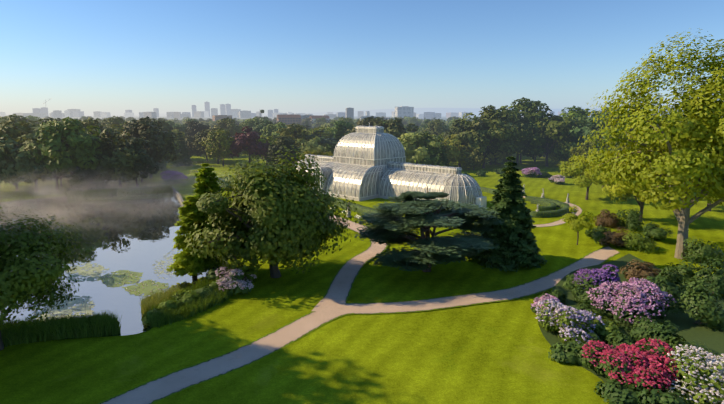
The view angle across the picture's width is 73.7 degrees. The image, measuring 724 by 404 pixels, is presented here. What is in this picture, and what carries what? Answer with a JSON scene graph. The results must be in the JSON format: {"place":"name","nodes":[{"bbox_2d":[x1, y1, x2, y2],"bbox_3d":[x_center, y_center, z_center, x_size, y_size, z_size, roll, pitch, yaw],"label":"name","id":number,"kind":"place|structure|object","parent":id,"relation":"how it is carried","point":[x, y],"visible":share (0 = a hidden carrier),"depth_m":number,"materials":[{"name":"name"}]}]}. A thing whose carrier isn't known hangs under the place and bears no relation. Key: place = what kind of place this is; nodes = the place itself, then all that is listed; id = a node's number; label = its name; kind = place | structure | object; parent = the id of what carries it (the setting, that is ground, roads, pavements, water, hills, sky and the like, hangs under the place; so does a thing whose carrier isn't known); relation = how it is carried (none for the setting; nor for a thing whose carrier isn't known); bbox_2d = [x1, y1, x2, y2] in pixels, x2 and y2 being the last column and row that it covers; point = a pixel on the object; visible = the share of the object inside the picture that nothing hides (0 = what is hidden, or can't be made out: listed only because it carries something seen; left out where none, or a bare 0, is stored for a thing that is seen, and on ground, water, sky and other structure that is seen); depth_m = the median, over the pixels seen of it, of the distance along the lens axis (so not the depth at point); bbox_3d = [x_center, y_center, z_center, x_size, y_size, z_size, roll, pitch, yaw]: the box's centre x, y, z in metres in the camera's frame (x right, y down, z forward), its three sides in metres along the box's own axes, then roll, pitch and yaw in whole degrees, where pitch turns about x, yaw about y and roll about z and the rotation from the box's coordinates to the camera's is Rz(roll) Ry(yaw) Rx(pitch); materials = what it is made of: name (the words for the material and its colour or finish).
{"place":"outdoors","nodes":[
{"label":"outdoors","id":0,"kind":"place"},
{"bbox_2d":[0,193,207,336],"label":"lake water","id":1,"kind":"structure","parent":0,"point":[136,234],"depth_m":100.04,"materials":[{"name":"blue liquid"}]},
{"bbox_2d":[1,309,121,346],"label":"reed bank","id":2,"kind":"structure","parent":1,"relation":"in","point":[82,326],"depth_m":55.44,"materials":[{"name":"green plant"}]},
{"bbox_2d":[30,294,94,320],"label":"lily pads","id":3,"kind":"object","parent":1,"relation":"on","point":[83,306],"visible":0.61,"depth_m":64.45,"materials":[{"name":"green plant"}]},
{"bbox_2d":[66,262,108,282],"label":"lily pads","id":4,"kind":"object","parent":1,"relation":"on","point":[89,272],"visible":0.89,"depth_m":79.12,"materials":[{"name":"green plant"}]},
{"bbox_2d":[66,184,172,198],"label":"reeds","id":5,"kind":"object","parent":1,"relation":"on","point":[118,191],"depth_m":154.65,"materials":[{"name":"green plant"}]},
{"bbox_2d":[97,270,142,287],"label":"lily pads","id":6,"kind":"object","parent":1,"relation":"on","point":[122,277],"visible":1,"depth_m":76.23,"materials":[{"name":"green plant"}]},
{"bbox_2d":[122,280,167,295],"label":"lily pads","id":7,"kind":"object","parent":1,"relation":"on","point":[146,287],"visible":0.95,"depth_m":71.86,"materials":[{"name":"green plant"}]},
{"bbox_2d":[139,284,181,314],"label":"pale reeds","id":8,"kind":"object","parent":1,"relation":"on","point":[150,301],"depth_m":64.42,"materials":[{"name":"green plant"}]},
{"bbox_2d":[142,274,230,327],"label":"reed bank","id":9,"kind":"structure","parent":1,"relation":"in","point":[187,311],"depth_m":62.15,"materials":[{"name":"green plant"}]},
{"bbox_2d":[167,196,214,278],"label":"conifer tree","id":10,"kind":"object","parent":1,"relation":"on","point":[183,264],"visible":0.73,"depth_m":73.41,"materials":[{"name":"green plant"}]},
{"bbox_2d":[177,163,229,275],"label":"conifer tree","id":11,"kind":"object","parent":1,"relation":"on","point":[204,184],"visible":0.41,"depth_m":74.52,"materials":[{"name":"green plant"}]},
{"bbox_2d":[5,108,682,115],"bbox_3d":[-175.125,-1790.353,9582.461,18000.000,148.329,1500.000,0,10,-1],"label":"distant hills","id":12,"kind":"structure","parent":0,"point":[444,111],"depth_m":9126.16,"materials":[{"name":"green"}]},
{"bbox_2d":[97,246,619,403],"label":"path","id":13,"kind":"structure","parent":0,"point":[155,390],"depth_m":58.20,"materials":[{"name":"beige gravel"}]},
{"bbox_2d":[312,239,387,313],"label":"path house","id":14,"kind":"structure","parent":13,"relation":"on","point":[334,299],"depth_m":74.29,"materials":[{"name":"beige gravel"}]},
{"bbox_2d":[0,116,723,403],"bbox_3d":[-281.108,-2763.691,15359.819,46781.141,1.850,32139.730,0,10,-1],"label":"ground","id":15,"kind":"structure","parent":0,"point":[491,353],"depth_m":54.86,"materials":[{"name":"green plant"}]},
{"bbox_2d":[0,114,34,133],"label":"tree","id":16,"kind":"object","parent":15,"relation":"on","point":[9,117],"visible":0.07,"depth_m":226.55,"materials":[{"name":"green plant"}]},
{"bbox_2d":[0,138,38,190],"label":"tree","id":17,"kind":"object","parent":15,"relation":"on","point":[28,181],"visible":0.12,"depth_m":157.00,"materials":[{"name":"green plant"}]},
{"bbox_2d":[0,119,44,185],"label":"tree","id":18,"kind":"object","parent":15,"relation":"on","point":[11,129],"visible":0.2,"depth_m":165.66,"materials":[{"name":"green plant"}]},
{"bbox_2d":[0,124,71,190],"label":"tree","id":19,"kind":"object","parent":15,"relation":"on","point":[23,167],"visible":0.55,"depth_m":151.74,"materials":[{"name":"green plant"}]},
{"bbox_2d":[0,207,93,350],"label":"lakeside tree","id":20,"kind":"object","parent":15,"relation":"on","point":[37,273],"visible":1,"depth_m":49.88,"materials":[{"name":"green plant"}]},
{"bbox_2d":[30,135,73,190],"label":"tree","id":21,"kind":"object","parent":15,"relation":"on","point":[41,167],"visible":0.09,"depth_m":155.91,"materials":[{"name":"green plant"}]},
{"bbox_2d":[17,117,102,175],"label":"tree","id":22,"kind":"object","parent":15,"relation":"on","point":[80,146],"visible":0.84,"depth_m":153.77,"materials":[{"name":"green plant"}]},
{"bbox_2d":[67,135,110,190],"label":"tree","id":23,"kind":"object","parent":15,"relation":"on","point":[77,182],"visible":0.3,"depth_m":159.50,"materials":[{"name":"green plant"}]},
{"bbox_2d":[82,138,116,182],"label":"tree","id":24,"kind":"object","parent":15,"relation":"on","point":[89,173],"visible":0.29,"depth_m":159.29,"materials":[{"name":"green plant"}]},
{"bbox_2d":[79,117,123,134],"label":"tree","id":25,"kind":"object","parent":15,"relation":"on","point":[89,121],"visible":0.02,"depth_m":203.79,"materials":[{"name":"green plant"}]},
{"bbox_2d":[100,116,130,129],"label":"tree","id":26,"kind":"object","parent":15,"relation":"on","point":[119,121],"visible":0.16,"depth_m":291.16,"materials":[{"name":"green plant"}]},
{"bbox_2d":[90,129,150,187],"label":"tree","id":27,"kind":"object","parent":15,"relation":"on","point":[127,160],"visible":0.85,"depth_m":157.86,"materials":[{"name":"green plant"}]},
{"bbox_2d":[112,136,161,187],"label":"tree","id":28,"kind":"object","parent":15,"relation":"on","point":[150,166],"visible":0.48,"depth_m":162.05,"materials":[{"name":"green plant"}]},
{"bbox_2d":[117,116,182,178],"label":"tree","id":29,"kind":"object","parent":15,"relation":"on","point":[162,144],"visible":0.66,"depth_m":183.43,"materials":[{"name":"green plant"}]},
{"bbox_2d":[156,298,184,313],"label":"shrub","id":30,"kind":"object","parent":15,"relation":"on","point":[170,304],"visible":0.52,"depth_m":61.40,"materials":[{"name":"green plant"}]},
{"bbox_2d":[160,170,187,183],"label":"flowering shrub","id":31,"kind":"object","parent":15,"relation":"on","point":[174,176],"visible":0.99,"depth_m":179.56,"materials":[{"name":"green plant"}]},
{"bbox_2d":[170,132,193,166],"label":"tree","id":32,"kind":"object","parent":15,"relation":"on","point":[185,160],"visible":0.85,"depth_m":236.59,"materials":[{"name":"green plant"}]},
{"bbox_2d":[171,289,200,305],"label":"shrub","id":33,"kind":"object","parent":15,"relation":"on","point":[186,296],"visible":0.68,"depth_m":64.26,"materials":[{"name":"green plant"}]},
{"bbox_2d":[179,135,202,157],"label":"tree","id":34,"kind":"object","parent":15,"relation":"on","point":[189,143],"visible":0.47,"depth_m":251.16,"materials":[{"name":"green plant"}]},
{"bbox_2d":[181,121,209,155],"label":"tree","id":35,"kind":"object","parent":15,"relation":"on","point":[194,128],"visible":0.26,"depth_m":291.59,"materials":[{"name":"green plant"}]},
{"bbox_2d":[185,283,222,299],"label":"shrub","id":36,"kind":"object","parent":15,"relation":"on","point":[202,292],"visible":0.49,"depth_m":65.96,"materials":[{"name":"green plant"}]},
{"bbox_2d":[193,128,233,163],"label":"tree","id":37,"kind":"object","parent":15,"relation":"on","point":[203,136],"visible":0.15,"depth_m":245.40,"materials":[{"name":"green plant"}]},
{"bbox_2d":[199,128,241,165],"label":"tree","id":38,"kind":"object","parent":15,"relation":"on","point":[218,145],"visible":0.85,"depth_m":229.02,"materials":[{"name":"green plant"}]},
{"bbox_2d":[210,117,241,136],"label":"tree","id":39,"kind":"object","parent":15,"relation":"on","point":[226,124],"visible":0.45,"depth_m":312.34,"materials":[{"name":"green plant"}]},
{"bbox_2d":[215,267,256,295],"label":"rhododendron bush","id":40,"kind":"object","parent":15,"relation":"on","point":[230,281],"visible":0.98,"depth_m":67.83,"materials":[{"name":"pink plant"}]},
{"bbox_2d":[227,126,269,164],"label":"tree","id":41,"kind":"object","parent":15,"relation":"on","point":[242,141],"visible":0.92,"depth_m":229.42,"materials":[{"name":"purple plant"}]},
{"bbox_2d":[242,135,276,164],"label":"tree","id":42,"kind":"object","parent":15,"relation":"on","point":[262,140],"visible":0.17,"depth_m":237.08,"materials":[{"name":"green plant"}]},
{"bbox_2d":[183,145,360,280],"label":"oak tree","id":43,"kind":"object","parent":15,"relation":"on","point":[273,219],"visible":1,"depth_m":69.34,"materials":[{"name":"green plant"}]},
{"bbox_2d":[260,122,297,144],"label":"tree","id":44,"kind":"object","parent":15,"relation":"on","point":[271,130],"visible":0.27,"depth_m":257.96,"materials":[{"name":"green plant"}]},
{"bbox_2d":[264,136,301,170],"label":"tree","id":45,"kind":"object","parent":15,"relation":"on","point":[282,142],"visible":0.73,"depth_m":208.39,"materials":[{"name":"green plant"}]},
{"bbox_2d":[276,114,300,124],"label":"office building","id":46,"kind":"structure","parent":15,"relation":"on","point":[288,119],"depth_m":585.11,"materials":[{"name":"concrete"}]},
{"bbox_2d":[275,123,309,153],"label":"tree","id":47,"kind":"object","parent":15,"relation":"on","point":[291,131],"visible":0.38,"depth_m":233.22,"materials":[{"name":"green plant"}]},
{"bbox_2d":[295,135,325,156],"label":"tree","id":48,"kind":"object","parent":15,"relation":"on","point":[313,143],"visible":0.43,"depth_m":224.70,"materials":[{"name":"green plant"}]},
{"bbox_2d":[298,130,338,145],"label":"tree","id":49,"kind":"object","parent":15,"relation":"on","point":[329,140],"visible":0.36,"depth_m":236.08,"materials":[{"name":"green plant"}]},
{"bbox_2d":[343,116,386,134],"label":"tree","id":50,"kind":"object","parent":15,"relation":"on","point":[372,121],"visible":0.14,"depth_m":243.17,"materials":[{"name":"green plant"}]},
{"bbox_2d":[296,123,486,207],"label":"palm house","id":51,"kind":"structure","parent":15,"relation":"on","point":[363,163],"depth_m":146.36,"materials":[{"name":"white glass"}]},
{"bbox_2d":[374,117,418,143],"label":"tree","id":52,"kind":"object","parent":15,"relation":"on","point":[394,129],"visible":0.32,"depth_m":232.80,"materials":[{"name":"green plant"}]},
{"bbox_2d":[395,106,413,117],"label":"building","id":53,"kind":"structure","parent":15,"relation":"on","point":[403,111],"depth_m":1124.88,"materials":[{"name":"white concrete"}]},
{"bbox_2d":[397,132,441,163],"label":"tree","id":54,"kind":"object","parent":15,"relation":"on","point":[410,149],"visible":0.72,"depth_m":213.23,"materials":[{"name":"green plant"}]},
{"bbox_2d":[405,131,445,155],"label":"tree","id":55,"kind":"object","parent":15,"relation":"on","point":[422,142],"visible":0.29,"depth_m":216.40,"materials":[{"name":"green plant"}]},
{"bbox_2d":[417,140,438,164],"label":"tree","id":56,"kind":"object","parent":15,"relation":"on","point":[432,160],"visible":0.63,"depth_m":211.55,"materials":[{"name":"green plant"}]},
{"bbox_2d":[354,186,504,271],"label":"cedar tree","id":57,"kind":"object","parent":15,"relation":"on","point":[395,226],"visible":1,"depth_m":74.17,"materials":[{"name":"green plant"}]},
{"bbox_2d":[420,119,451,135],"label":"tree","id":58,"kind":"object","parent":15,"relation":"on","point":[438,127],"visible":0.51,"depth_m":305.10,"materials":[{"name":"green plant"}]},
{"bbox_2d":[434,145,449,166],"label":"tree","id":59,"kind":"object","parent":15,"relation":"on","point":[442,159],"visible":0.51,"depth_m":198.14,"materials":[{"name":"green plant"}]},
{"bbox_2d":[438,139,466,164],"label":"tree","id":60,"kind":"object","parent":15,"relation":"on","point":[452,152],"visible":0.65,"depth_m":218.21,"materials":[{"name":"green plant"}]},
{"bbox_2d":[441,119,470,165],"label":"tree","id":61,"kind":"object","parent":15,"relation":"on","point":[458,126],"visible":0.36,"depth_m":230.83,"materials":[{"name":"green plant"}]},
{"bbox_2d":[464,150,484,169],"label":"tree","id":62,"kind":"object","parent":15,"relation":"on","point":[473,159],"visible":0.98,"depth_m":216.58,"materials":[{"name":"green plant"}]},
{"bbox_2d":[455,105,530,167],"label":"tree","id":63,"kind":"object","parent":15,"relation":"on","point":[485,132],"visible":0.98,"depth_m":220.65,"materials":[{"name":"green plant"}]},
{"bbox_2d":[468,156,546,271],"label":"deodar tree","id":64,"kind":"object","parent":15,"relation":"on","point":[513,236],"visible":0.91,"depth_m":80.96,"materials":[{"name":"green plant"}]},
{"bbox_2d":[500,97,555,163],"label":"tree","id":65,"kind":"object","parent":15,"relation":"on","point":[526,106],"visible":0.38,"depth_m":236.90,"materials":[{"name":"green plant"}]},
{"bbox_2d":[530,199,556,210],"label":"garden hedge","id":66,"kind":"object","parent":15,"relation":"on","point":[548,206],"visible":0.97,"depth_m":132.00,"materials":[{"name":"green plant"}]},
{"bbox_2d":[525,196,570,217],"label":"garden hedge","id":67,"kind":"object","parent":15,"relation":"on","point":[565,208],"visible":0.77,"depth_m":122.37,"materials":[{"name":"green plant"}]},
{"bbox_2d":[516,107,580,166],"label":"tree","id":68,"kind":"object","parent":15,"relation":"on","point":[548,138],"visible":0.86,"depth_m":227.36,"materials":[{"name":"green plant"}]},
{"bbox_2d":[524,196,582,226],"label":"garden path","id":69,"kind":"structure","parent":15,"relation":"on","point":[560,221],"depth_m":115.16,"materials":[{"name":"beige gravel"}]},
{"bbox_2d":[554,117,592,157],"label":"tree","id":70,"kind":"object","parent":15,"relation":"on","point":[567,148],"visible":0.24,"depth_m":223.08,"materials":[{"name":"green plant"}]},
{"bbox_2d":[559,106,593,126],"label":"tree","id":71,"kind":"object","parent":15,"relation":"on","point":[574,113],"visible":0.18,"depth_m":239.78,"materials":[{"name":"green plant"}]},
{"bbox_2d":[562,206,596,244],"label":"young tree","id":72,"kind":"object","parent":15,"relation":"on","point":[586,222],"visible":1,"depth_m":92.39,"materials":[{"name":"green plant"}]},
{"bbox_2d":[556,148,613,199],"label":"lawn tree","id":73,"kind":"object","parent":15,"relation":"on","point":[571,170],"visible":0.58,"depth_m":141.62,"materials":[{"name":"green plant"}]},
{"bbox_2d":[570,133,604,156],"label":"tree","id":74,"kind":"object","parent":15,"relation":"on","point":[587,144],"visible":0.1,"depth_m":203.41,"materials":[{"name":"green plant"}]},
{"bbox_2d":[568,107,621,155],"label":"tree","id":75,"kind":"object","parent":15,"relation":"on","point":[588,129],"visible":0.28,"depth_m":209.30,"materials":[{"name":"green plant"}]},
{"bbox_2d":[585,225,610,244],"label":"shrub","id":76,"kind":"object","parent":15,"relation":"on","point":[597,234],"visible":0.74,"depth_m":96.12,"materials":[{"name":"green plant"}]},
{"bbox_2d":[594,209,621,227],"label":"shrub","id":77,"kind":"object","parent":15,"relation":"on","point":[608,220],"visible":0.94,"depth_m":108.52,"materials":[{"name":"brown plant"}]},
{"bbox_2d":[599,227,630,246],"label":"shrub","id":78,"kind":"object","parent":15,"relation":"on","point":[615,238],"visible":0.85,"depth_m":91.78,"materials":[{"name":"brown plant"}]},
{"bbox_2d":[613,208,645,232],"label":"shrub","id":79,"kind":"object","parent":15,"relation":"on","point":[632,222],"visible":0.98,"depth_m":105.66,"materials":[{"name":"green plant"}]},
{"bbox_2d":[538,254,723,403],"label":"shrub bed soil","id":80,"kind":"structure","parent":15,"relation":"on","point":[710,338],"depth_m":58.44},
{"bbox_2d":[530,293,563,312],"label":"flowering shrub","id":81,"kind":"object","parent":80,"relation":"on","point":[546,296],"visible":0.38,"depth_m":61.82,"materials":[{"name":"pink plant"}]},
{"bbox_2d":[548,342,581,363],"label":"shrub","id":82,"kind":"object","parent":80,"relation":"on","point":[561,352],"visible":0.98,"depth_m":49.72,"materials":[{"name":"green plant"}]},
{"bbox_2d":[535,298,604,343],"bbox_3d":[23.539,13.747,55.627,6.296,4.682,7.514,-6,12,-30],"label":"flowering shrub","id":83,"kind":"object","parent":80,"relation":"on","point":[567,323],"visible":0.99,"depth_m":54.01,"materials":[{"name":"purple plant"}]},
{"bbox_2d":[571,287,601,305],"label":"shrub","id":84,"kind":"object","parent":80,"relation":"on","point":[580,296],"visible":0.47,"depth_m":65.43,"materials":[{"name":"green plant"}]},
{"bbox_2d":[569,341,609,369],"bbox_3d":[23.854,15.735,49.668,5.288,2.783,3.930,7,13,34],"label":"shrub","id":85,"kind":"object","parent":80,"relation":"on","point":[579,346],"visible":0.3,"depth_m":49.09,"materials":[{"name":"green plant"}]},
{"bbox_2d":[573,264,621,290],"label":"flowering shrub","id":86,"kind":"object","parent":80,"relation":"on","point":[596,277],"visible":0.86,"depth_m":69.00,"materials":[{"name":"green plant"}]},
{"bbox_2d":[591,320,625,343],"bbox_3d":[27.726,14.627,54.661,4.206,2.702,4.041,4,11,20],"label":"shrub","id":87,"kind":"object","parent":80,"relation":"on","point":[607,330],"visible":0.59,"depth_m":53.51,"materials":[{"name":"green plant"}]},
{"bbox_2d":[593,378,646,403],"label":"shrub","id":88,"kind":"object","parent":80,"relation":"on","point":[613,391],"visible":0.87,"depth_m":42.27,"materials":[{"name":"green plant"}]},
{"bbox_2d":[606,333,640,348],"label":"shrub","id":89,"kind":"object","parent":80,"relation":"on","point":[618,340],"visible":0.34,"depth_m":51.31,"materials":[{"name":"green plant"}]},
{"bbox_2d":[579,338,682,395],"bbox_3d":[26.127,15.506,45.882,8.402,4.682,8.254,-2,11,-12],"label":"flowering shrub","id":90,"kind":"object","parent":80,"relation":"on","point":[641,366],"visible":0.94,"depth_m":44.32,"materials":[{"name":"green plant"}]},
{"bbox_2d":[586,277,675,330],"bbox_3d":[34.453,12.622,60.740,10.410,5.562,8.914,-3,11,-17],"label":"flowering shrub","id":91,"kind":"object","parent":80,"relation":"on","point":[632,299],"visible":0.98,"depth_m":59.30,"materials":[{"name":"purple plant"}]},
{"bbox_2d":[619,259,661,283],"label":"shrub","id":92,"kind":"object","parent":80,"relation":"on","point":[641,270],"visible":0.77,"depth_m":73.16,"materials":[{"name":"brown plant"}]},
{"bbox_2d":[629,315,660,342],"bbox_3d":[32.515,14.584,54.581,3.851,3.125,5.032,7,12,33],"label":"shrub","id":93,"kind":"object","parent":80,"relation":"on","point":[642,328],"visible":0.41,"depth_m":53.98,"materials":[{"name":"green plant"}]},
{"bbox_2d":[639,269,687,302],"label":"shrub","id":94,"kind":"object","parent":80,"relation":"on","point":[667,283],"visible":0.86,"depth_m":65.96,"materials":[{"name":"green plant"}]},
{"bbox_2d":[636,385,691,403],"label":"shrub","id":95,"kind":"object","parent":80,"relation":"on","point":[661,396],"visible":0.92,"depth_m":40.68,"materials":[{"name":"green plant"}]},
{"bbox_2d":[643,319,685,349],"bbox_3d":[32.887,14.711,52.039,4.563,3.952,4.629,2,10,10],"label":"shrub","id":96,"kind":"object","parent":80,"relation":"on","point":[662,332],"visible":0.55,"depth_m":51.64,"materials":[{"name":"green plant"}]},
{"bbox_2d":[659,257,700,290],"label":"shrub","id":97,"kind":"object","parent":80,"relation":"on","point":[685,270],"visible":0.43,"depth_m":70.39,"materials":[{"name":"green plant"}]},
{"bbox_2d":[653,334,708,358],"bbox_3d":[32.302,15.343,49.527,5.228,3.117,4.721,0,10,-1],"label":"shrub","id":98,"kind":"object","parent":80,"relation":"on","point":[682,341],"visible":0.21,"depth_m":49.84,"materials":[{"name":"green plant"}]},
{"bbox_2d":[663,276,723,330],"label":"shrub","id":99,"kind":"object","parent":80,"relation":"on","point":[701,304],"visible":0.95,"depth_m":57.54,"materials":[{"name":"green plant"}]},
{"bbox_2d":[681,236,723,263],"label":"shrub","id":100,"kind":"object","parent":80,"relation":"on","point":[700,253],"visible":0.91,"depth_m":81.32,"materials":[{"name":"green plant"}]},
{"bbox_2d":[690,254,723,299],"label":"shrub","id":101,"kind":"object","parent":80,"relation":"on","point":[715,279],"visible":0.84,"depth_m":67.12,"materials":[{"name":"green plant"}]},
{"bbox_2d":[598,138,677,219],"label":"tree","id":102,"kind":"object","parent":15,"relation":"on","point":[618,191],"visible":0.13,"depth_m":114.86,"materials":[{"name":"green plant"}]},
{"bbox_2d":[620,231,658,253],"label":"shrub","id":103,"kind":"object","parent":15,"relation":"on","point":[638,242],"visible":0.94,"depth_m":89.69,"materials":[{"name":"green plant"}]},
{"bbox_2d":[573,28,723,259],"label":"plane tree","id":104,"kind":"object","parent":15,"relation":"on","point":[692,158],"visible":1,"depth_m":77.94,"materials":[{"name":"green plant"}]},
{"bbox_2d":[640,221,674,240],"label":"shrub","id":105,"kind":"object","parent":15,"relation":"on","point":[653,231],"visible":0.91,"depth_m":96.28,"materials":[{"name":"green plant"}]},
{"bbox_2d":[664,344,723,403],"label":"flowering shrub","id":106,"kind":"object","parent":15,"relation":"on","point":[703,373],"visible":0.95,"depth_m":41.02,"materials":[{"name":"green plant"}]},
{"bbox_2d":[0,0,723,114],"label":"sky","id":107,"kind":"structure","parent":0,"point":[115,57],"materials":[{"name":"blue"}]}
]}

